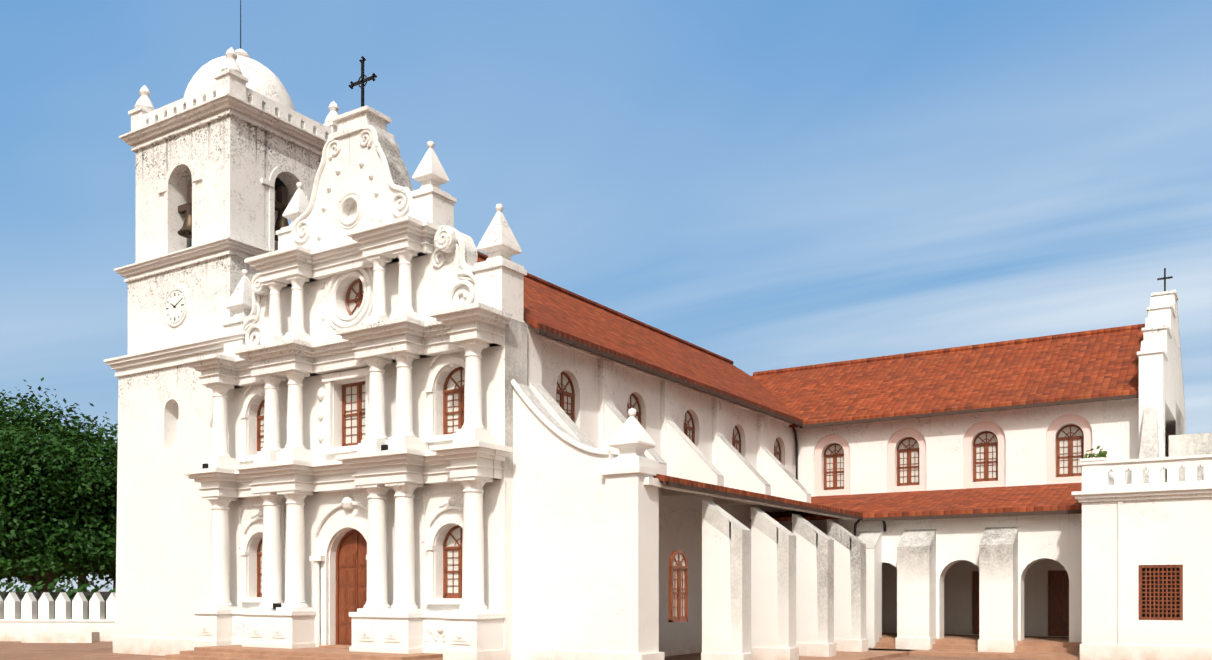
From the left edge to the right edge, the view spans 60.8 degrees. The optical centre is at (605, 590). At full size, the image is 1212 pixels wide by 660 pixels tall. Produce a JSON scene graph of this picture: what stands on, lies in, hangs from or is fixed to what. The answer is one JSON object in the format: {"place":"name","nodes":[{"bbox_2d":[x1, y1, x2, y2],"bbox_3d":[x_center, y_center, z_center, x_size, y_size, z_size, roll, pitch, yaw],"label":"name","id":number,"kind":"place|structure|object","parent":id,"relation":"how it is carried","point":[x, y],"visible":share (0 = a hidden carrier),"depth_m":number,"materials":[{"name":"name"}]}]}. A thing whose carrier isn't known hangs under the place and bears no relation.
{"place":"outdoors","nodes":[
{"label":"outdoors","id":0,"kind":"place"},
{"bbox_2d":[4,566,86,591],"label":"tree","id":1,"kind":"object","parent":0,"point":[81,578],"depth_m":80.20,"materials":[{"name":"green plant"}]},
{"bbox_2d":[0,592,110,618],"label":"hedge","id":2,"kind":"object","parent":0,"point":[106,595],"depth_m":43.12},
{"bbox_2d":[0,377,117,591],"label":"tree","id":3,"kind":"object","parent":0,"point":[86,520],"depth_m":55.23,"materials":[{"name":"green plant"}]},
{"bbox_2d":[230,239,512,659],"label":"facade wall","id":4,"kind":"structure","parent":0,"point":[498,545],"depth_m":27.02,"materials":[{"name":"white paint"}]},
{"bbox_2d":[0,591,1039,659],"bbox_3d":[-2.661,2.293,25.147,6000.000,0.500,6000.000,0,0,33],"label":"ground","id":5,"kind":"structure","parent":0,"point":[19,650],"depth_m":33.14,"materials":[{"name":"brown soil"}]},
{"bbox_2d":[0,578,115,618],"bbox_3d":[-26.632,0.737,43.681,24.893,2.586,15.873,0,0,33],"label":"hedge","id":6,"kind":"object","parent":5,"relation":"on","point":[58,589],"visible":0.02,"depth_m":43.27,"materials":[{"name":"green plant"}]},
{"bbox_2d":[0,592,115,642],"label":"boundary wall","id":7,"kind":"structure","parent":5,"relation":"on","point":[61,627],"depth_m":41.81,"materials":[{"name":"white paint"}]},
{"bbox_2d":[75,569,115,587],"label":"tree","id":8,"kind":"object","parent":5,"relation":"on","point":[91,582],"depth_m":66.37,"materials":[{"name":"green plant"}]},
{"bbox_2d":[113,364,229,655],"bbox_3d":[-12.037,-2.482,34.395,6.570,9.050,5.250,0,0,33],"label":"tower base","id":9,"kind":"object","parent":5,"relation":"on","point":[163,535],"visible":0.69,"depth_m":32.65,"materials":[{"name":"white paint"}]},
{"bbox_2d":[104,92,326,377],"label":"bell tower","id":10,"kind":"structure","parent":9,"relation":"on","point":[204,278],"depth_m":32.28,"materials":[{"name":"white paint"}]},
{"bbox_2d":[165,291,184,322],"bbox_3d":[-13.500,-8.907,32.420,1.000,1.000,0.065,0,0,33],"label":"clock face","id":11,"kind":"object","parent":10,"relation":"attached to","point":[172,312],"visible":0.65,"depth_m":32.38},
{"bbox_2d":[166,290,184,322],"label":"clock markings","id":12,"kind":"object","parent":10,"relation":"attached to","point":[175,306],"visible":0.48,"depth_m":32.38,"materials":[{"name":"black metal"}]},
{"bbox_2d":[136,115,321,261],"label":"bell tower","id":13,"kind":"structure","parent":10,"relation":"on","point":[234,160],"depth_m":32.28,"materials":[{"name":"white paint"}]},
{"bbox_2d":[128,47,338,139],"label":"tower dome posts","id":14,"kind":"object","parent":13,"relation":"on","point":[241,74],"visible":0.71,"depth_m":33.09,"materials":[{"name":"white paint"}]},
{"bbox_2d":[240,0,240,48],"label":"lightning rod","id":15,"kind":"object","parent":14,"relation":"on","point":[240,24],"visible":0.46,"depth_m":34.45,"materials":[{"name":"black metal"}]},
{"bbox_2d":[178,184,287,216],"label":"bell headstocks","id":16,"kind":"object","parent":10,"relation":"attached to","point":[281,203],"visible":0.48,"depth_m":33.19,"materials":[{"name":"brown wood"}]},
{"bbox_2d":[178,214,288,240],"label":"bells","id":17,"kind":"object","parent":16,"relation":"hanging from","point":[185,230],"visible":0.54,"depth_m":33.01,"materials":[{"name":"brown metal"}]},
{"bbox_2d":[275,177,285,190],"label":"belfry ceiling","id":18,"kind":"structure","parent":10,"relation":"attached to","point":[278,182],"depth_m":35.27,"materials":[{"name":"brown"}]},
{"bbox_2d":[151,645,442,659],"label":"front steps","id":19,"kind":"structure","parent":5,"relation":"on","point":[320,652],"depth_m":26.60,"materials":[{"name":"stone"}]},
{"bbox_2d":[182,216,512,659],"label":"facade trim","id":20,"kind":"structure","parent":5,"relation":"on","point":[375,339],"depth_m":26.59,"materials":[{"name":"white paint"}]},
{"bbox_2d":[202,445,387,608],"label":"floodlights","id":21,"kind":"object","parent":20,"relation":"attached to","point":[383,447],"visible":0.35,"depth_m":28.27,"materials":[{"name":"black metal"}]},
{"bbox_2d":[295,130,408,249],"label":"gable","id":22,"kind":"structure","parent":20,"relation":"on","point":[352,176],"depth_m":27.94,"materials":[{"name":"white paint"}]},
{"bbox_2d":[221,105,526,357],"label":"gable scrolls","id":23,"kind":"object","parent":20,"relation":"on","point":[462,276],"visible":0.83,"depth_m":26.63,"materials":[{"name":"white paint"}]},
{"bbox_2d":[348,56,376,106],"bbox_3d":[-6.652,-13.842,28.241,1.080,1.570,0.087,0,0,33],"label":"iron cross","id":24,"kind":"object","parent":23,"relation":"on","point":[362,81],"visible":0.98,"depth_m":28.22,"materials":[{"name":"black metal"}]},
{"bbox_2d":[376,131,526,477],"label":"wall","id":25,"kind":"structure","parent":20,"relation":"attached to","point":[516,350],"depth_m":25.43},
{"bbox_2d":[511,379,663,659],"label":"wall","id":26,"kind":"structure","parent":5,"relation":"on","point":[585,552],"depth_m":24.17,"materials":[{"name":"white paint"}]},
{"bbox_2d":[517,383,615,454],"bbox_3d":[-0.927,-4.140,24.795,2.800,1.958,0.620,0,0,33],"label":"buttress coping","id":27,"kind":"object","parent":26,"relation":"on","point":[533,398],"visible":0.42,"depth_m":25.29,"materials":[{"name":"white paint"}]},
{"bbox_2d":[525,321,794,655],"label":"nave walls","id":28,"kind":"structure","parent":5,"relation":"on","point":[680,523],"depth_m":32.79,"materials":[{"name":"white paint"}]},
{"bbox_2d":[477,251,803,422],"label":"roof","id":29,"kind":"structure","parent":28,"relation":"on","point":[556,309],"depth_m":34.64,"materials":[{"name":"tile"}]},
{"bbox_2d":[838,519,1019,652],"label":"buttresses","id":30,"kind":"structure","parent":5,"relation":"on","point":[998,623],"depth_m":33.71,"materials":[{"name":"white paint"}]},
{"bbox_2d":[537,328,1138,521],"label":"roof eaves","id":31,"kind":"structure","parent":30,"relation":"on","point":[559,338],"depth_m":33.33,"materials":[{"name":"brown wood"}]},
{"bbox_2d":[524,321,810,511],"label":"buttresses","id":32,"kind":"structure","parent":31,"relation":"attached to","point":[681,457],"depth_m":31.88,"materials":[{"name":"white paint"}]},
{"bbox_2d":[530,381,810,494],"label":"buttress copings","id":33,"kind":"object","parent":32,"relation":"on","point":[563,415],"visible":0.88,"depth_m":29.20,"materials":[{"name":"white paint"}]},
{"bbox_2d":[653,474,862,516],"bbox_3d":[3.494,-3.042,30.893,4.200,1.070,14.520,0,0,33],"label":"lean-to roof","id":34,"kind":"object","parent":31,"relation":"on","point":[660,477],"visible":0.5,"depth_m":27.41,"materials":[{"name":"tile"}]},
{"bbox_2d":[792,427,885,535],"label":"downpipes","id":35,"kind":"object","parent":30,"relation":"attached to","point":[858,520],"visible":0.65,"depth_m":40.65,"materials":[{"name":"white metal"}]},
{"bbox_2d":[750,483,1081,521],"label":"lower roof","id":36,"kind":"structure","parent":30,"relation":"on","point":[1045,497],"depth_m":35.23,"materials":[{"name":"tile"}]},
{"bbox_2d":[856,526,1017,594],"bbox_3d":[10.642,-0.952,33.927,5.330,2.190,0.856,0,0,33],"label":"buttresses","id":37,"kind":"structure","parent":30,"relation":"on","point":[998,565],"depth_m":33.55,"materials":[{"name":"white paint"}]},
{"bbox_2d":[799,633,1081,659],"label":"pavement","id":38,"kind":"structure","parent":5,"relation":"on","point":[1041,647],"depth_m":32.21,"materials":[{"name":"orange stone"}]},
{"bbox_2d":[643,477,867,659],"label":"buttresses","id":39,"kind":"structure","parent":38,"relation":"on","point":[716,620],"depth_m":28.07,"materials":[{"name":"white paint"}]},
{"bbox_2d":[702,499,865,544],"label":"buttress tops","id":40,"kind":"object","parent":39,"relation":"on","point":[726,515],"visible":0.98,"depth_m":28.16,"materials":[{"name":"white paint"}]},
{"bbox_2d":[794,290,1185,482],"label":"wing gable","id":41,"kind":"structure","parent":5,"relation":"on","point":[1160,374],"depth_m":34.83,"materials":[{"name":"white paint"}]},
{"bbox_2d":[752,324,1144,427],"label":"roof wing","id":42,"kind":"structure","parent":41,"relation":"on","point":[1079,365],"depth_m":39.36,"materials":[{"name":"tile"}]},
{"bbox_2d":[1139,305,1185,482],"bbox_3d":[20.306,-7.107,37.624,0.708,7.500,12.000,0,0,33],"label":"weathered gable","id":43,"kind":"object","parent":41,"relation":"attached to","point":[1149,447],"visible":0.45,"depth_m":33.23,"materials":[{"name":"white paint"}]},
{"bbox_2d":[0,0,1211,591],"label":"sky","id":44,"kind":"structure","parent":0,"point":[757,185],"materials":[{"name":"blue"}]},
{"bbox_2d":[257,279,1182,644],"bbox_3d":[3.294,-3.477,32.412,27.299,10.100,13.613,0,0,-14],"label":"teak joinery","id":45,"kind":"object","parent":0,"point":[351,571],"visible":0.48,"depth_m":28.46,"materials":[{"name":"brown wood"}]},
{"bbox_2d":[260,282,1082,615],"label":"window panes","id":46,"kind":"object","parent":45,"relation":"on","point":[452,556],"depth_m":30.29,"materials":[{"name":"grey"}]},
{"bbox_2d":[703,502,865,653],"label":"buttresses","id":47,"kind":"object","parent":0,"point":[740,565],"visible":1,"depth_m":27.86,"materials":[{"name":"white paint"}]},
{"bbox_2d":[839,514,1081,641],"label":"arcade wall","id":48,"kind":"structure","parent":0,"point":[1058,537],"depth_m":32.99,"materials":[{"name":"white paint"}]},
{"bbox_2d":[795,398,1168,636],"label":"wing walls","id":49,"kind":"structure","parent":0,"point":[1114,424],"depth_m":37.50,"materials":[{"name":"white paint"}]},
{"bbox_2d":[815,414,1091,495],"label":"window surrounds","id":50,"kind":"object","parent":49,"relation":"attached to","point":[1054,426],"visible":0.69,"depth_m":37.48,"materials":[{"name":"white paint"}]},
{"bbox_2d":[1082,497,1211,646],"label":"annex walls","id":51,"kind":"structure","parent":0,"point":[1173,531],"depth_m":29.14,"materials":[{"name":"white paint"}]},
{"bbox_2d":[1071,454,1211,659],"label":"trim molding","id":52,"kind":"structure","parent":51,"relation":"attached to","point":[1092,481],"depth_m":29.40,"materials":[{"name":"white paint"}]},
{"bbox_2d":[1084,446,1106,457],"bbox_3d":[14.244,-4.012,30.049,0.624,0.444,0.396,0,0,33],"label":"parapet plant","id":53,"kind":"object","parent":52,"relation":"on","point":[1101,454],"visible":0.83,"depth_m":30.02,"materials":[{"name":"green plant"}]},
{"bbox_2d":[1103,457,1211,489],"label":"parapet","id":54,"kind":"structure","parent":52,"relation":"on","point":[1172,467],"depth_m":29.00,"materials":[{"name":"white paint"}]},
{"bbox_2d":[1142,568,1179,616],"bbox_3d":[15.656,0.048,29.130,1.100,1.550,0.080,0,0,33],"label":"window lattice","id":55,"kind":"object","parent":52,"relation":"attached to","point":[1160,594],"depth_m":29.10,"materials":[{"name":"brown wood"}]},
{"bbox_2d":[1157,268,1172,290],"bbox_3d":[20.630,-11.407,38.129,0.500,1.000,0.060,0,0,33],"label":"cross","id":56,"kind":"object","parent":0,"point":[1164,278],"visible":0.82,"depth_m":38.11,"materials":[{"name":"black metal"}]},
{"bbox_2d":[1169,432,1211,481],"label":"wall","id":57,"kind":"structure","parent":0,"point":[1191,444],"depth_m":34.28,"materials":[{"name":"white paint"}]}
]}

